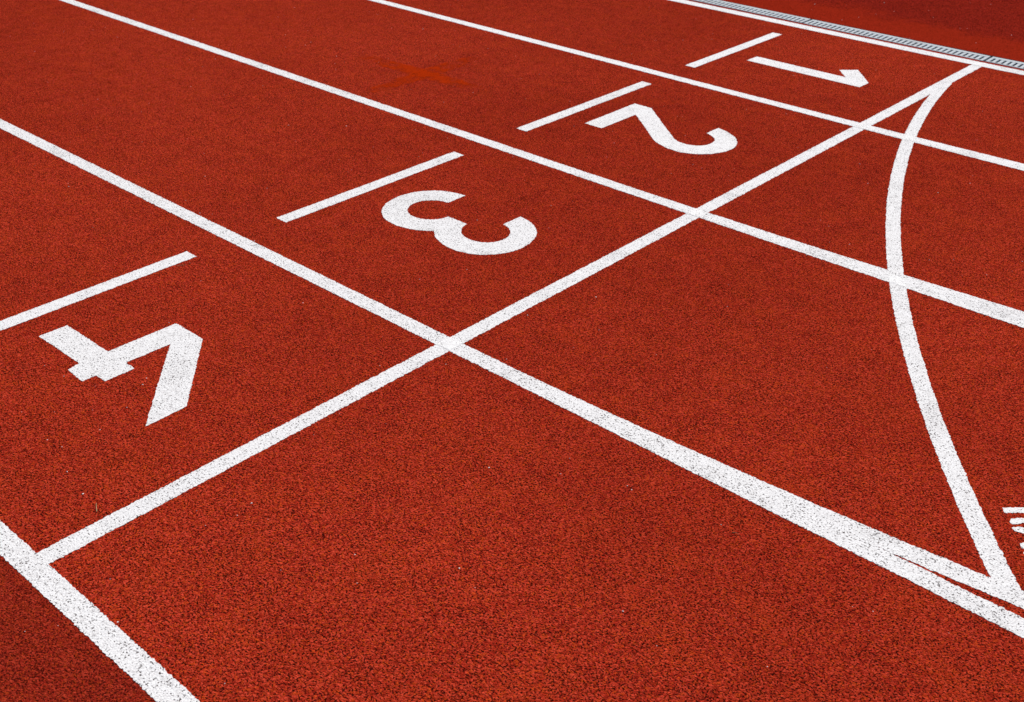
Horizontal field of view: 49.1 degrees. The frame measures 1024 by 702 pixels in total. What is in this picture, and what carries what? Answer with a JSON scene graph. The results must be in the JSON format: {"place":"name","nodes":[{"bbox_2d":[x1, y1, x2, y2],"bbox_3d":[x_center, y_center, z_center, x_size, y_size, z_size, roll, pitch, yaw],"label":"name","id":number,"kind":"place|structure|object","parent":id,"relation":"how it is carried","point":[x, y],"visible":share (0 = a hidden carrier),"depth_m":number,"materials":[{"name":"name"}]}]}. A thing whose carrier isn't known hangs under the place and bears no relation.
{"place":"outdoors","nodes":[
{"label":"outdoors","id":0,"kind":"place"},
{"bbox_2d":[0,0,1023,701],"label":"running track","id":1,"kind":"structure","parent":0,"point":[502,538],"depth_m":3.04,"materials":[{"name":"rubber"}]},
{"bbox_2d":[0,251,196,330],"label":"lane marking line","id":2,"kind":"object","parent":1,"relation":"on","point":[36,312],"visible":1,"depth_m":3.35,"materials":[{"name":"white paint"}]},
{"bbox_2d":[0,522,199,701],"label":"lane line","id":3,"kind":"object","parent":1,"relation":"on","point":[153,679],"visible":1,"depth_m":2.18,"materials":[{"name":"white paint"}]},
{"bbox_2d":[39,323,202,426],"bbox_3d":[-1.007,0.015,3.034,0.600,0.001,0.346,25,39,35],"label":"lane numeral","id":4,"kind":"object","parent":1,"relation":"on","point":[93,359],"visible":1,"depth_m":3.03,"materials":[{"name":"white paint"}]},
{"bbox_2d":[277,152,463,222],"bbox_3d":[-0.494,-0.605,4.078,0.059,0.001,0.864,25,39,35],"label":"lane marking line","id":5,"kind":"object","parent":1,"relation":"on","point":[325,203],"visible":1,"depth_m":4.05,"materials":[{"name":"white paint"}]},
{"bbox_2d":[363,56,475,91],"bbox_3d":[-0.429,-1.295,5.226,0.624,0.001,0.592,-1,31,-3],"label":"painted cross","id":6,"kind":"object","parent":1,"relation":"on","point":[421,72],"visible":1,"depth_m":5.21,"materials":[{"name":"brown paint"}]},
{"bbox_2d":[381,190,536,254],"bbox_3d":[-0.183,-0.443,3.817,0.599,0.001,0.344,25,39,35],"label":"lane numeral","id":7,"kind":"object","parent":1,"relation":"on","point":[449,234],"visible":1,"depth_m":3.77,"materials":[{"name":"white paint"}]},
{"bbox_2d":[37,62,985,564],"bbox_3d":[0.656,-0.486,3.907,0.057,0.002,4.907,25,39,35],"label":"finish line","id":8,"kind":"object","parent":1,"relation":"on","point":[121,516],"visible":1,"depth_m":3.03,"materials":[{"name":"white paint"}]},
{"bbox_2d":[0,119,1023,637],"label":"lane line","id":9,"kind":"object","parent":1,"relation":"on","point":[1002,617],"visible":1,"depth_m":2.80,"materials":[{"name":"white paint"}]},
{"bbox_2d":[24,2,1022,683],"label":"grit","id":10,"kind":"object","parent":1,"relation":"on","point":[696,322],"visible":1,"depth_m":2.87,"materials":[{"name":"red rubber"}]},
{"bbox_2d":[61,0,1023,327],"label":"lane line","id":11,"kind":"object","parent":1,"relation":"on","point":[503,148],"visible":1,"depth_m":4.59,"materials":[{"name":"white paint"}]},
{"bbox_2d":[517,81,650,130],"bbox_3d":[0.328,-1.068,4.867,0.059,0.001,0.871,25,39,35],"label":"lane marking line","id":12,"kind":"object","parent":1,"relation":"on","point":[575,109],"visible":1,"depth_m":4.84,"materials":[{"name":"white paint"}]},
{"bbox_2d":[585,104,736,153],"bbox_3d":[0.644,-0.906,4.607,0.611,0.001,0.352,25,39,35],"label":"lane numeral","id":13,"kind":"object","parent":1,"relation":"on","point":[658,131],"visible":1,"depth_m":4.58,"materials":[{"name":"white paint"}]},
{"bbox_2d":[370,0,1023,170],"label":"lane line","id":14,"kind":"object","parent":1,"relation":"on","point":[662,74],"visible":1,"depth_m":5.45,"materials":[{"name":"white paint"}]},
{"bbox_2d":[394,323,1023,608],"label":"bend line","id":15,"kind":"object","parent":1,"relation":"on","point":[946,567],"visible":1,"depth_m":2.43,"materials":[{"name":"white paint"}]},
{"bbox_2d":[686,33,781,67],"bbox_3d":[1.123,-1.514,5.629,0.059,0.001,0.815,25,39,35],"label":"lane marking line","id":16,"kind":"object","parent":1,"relation":"on","point":[705,60],"visible":1,"depth_m":5.61,"materials":[{"name":"white paint"}]},
{"bbox_2d":[582,173,1023,319],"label":"bend line","id":17,"kind":"object","parent":1,"relation":"on","point":[960,296],"visible":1,"depth_m":3.64,"materials":[{"name":"white paint"}]},
{"bbox_2d":[747,57,868,86],"bbox_3d":[1.446,-1.356,5.374,0.601,0.001,0.243,25,39,35],"label":"lane numeral","id":18,"kind":"object","parent":1,"relation":"on","point":[856,78],"visible":1,"depth_m":5.30,"materials":[{"name":"white paint"}]},
{"bbox_2d":[670,0,1023,74],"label":"lane line","id":19,"kind":"object","parent":1,"relation":"on","point":[943,56],"visible":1,"depth_m":5.84,"materials":[{"name":"white paint"}]},
{"bbox_2d":[755,98,1023,168],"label":"bend line","id":20,"kind":"object","parent":1,"relation":"on","point":[901,135],"visible":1,"depth_m":4.60,"materials":[{"name":"white paint"}]},
{"bbox_2d":[885,81,1021,591],"bbox_3d":[1.407,-0.403,3.787,0.284,0.002,3.552,9,32,14],"label":"curved line","id":21,"kind":"object","parent":1,"relation":"on","point":[993,558],"visible":1,"depth_m":2.97,"materials":[{"name":"white paint"}]},
{"bbox_2d":[1003,507,1023,553],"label":"stencilled number","id":22,"kind":"object","parent":1,"relation":"on","point":[1015,520],"visible":1,"depth_m":2.49,"materials":[{"name":"white paint"}]},
{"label":"drain channel","id":23,"kind":"structure","parent":1,"relation":"in","visible":0},
{"bbox_2d":[693,0,810,23],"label":"drain grate","id":24,"kind":"object","parent":23,"relation":"on","point":[774,14],"visible":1,"depth_m":6.28,"materials":[{"name":"metal"}]},
{"bbox_2d":[803,20,990,60],"bbox_3d":[1.977,-1.609,5.829,0.988,0.027,0.105,25,39,35],"label":"drain grate","id":25,"kind":"object","parent":23,"relation":"on","point":[912,43],"visible":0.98,"depth_m":5.80,"materials":[{"name":"metal"}]},
{"bbox_2d":[985,57,1023,68],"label":"drain grate","id":26,"kind":"object","parent":23,"relation":"on","point":[1007,62],"visible":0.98,"depth_m":5.49,"materials":[{"name":"metal"}]},
{"bbox_2d":[721,0,1023,62],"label":"infield surface","id":27,"kind":"object","parent":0,"point":[993,28],"visible":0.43,"depth_m":6.19,"materials":[{"name":"rubber"}]}
]}

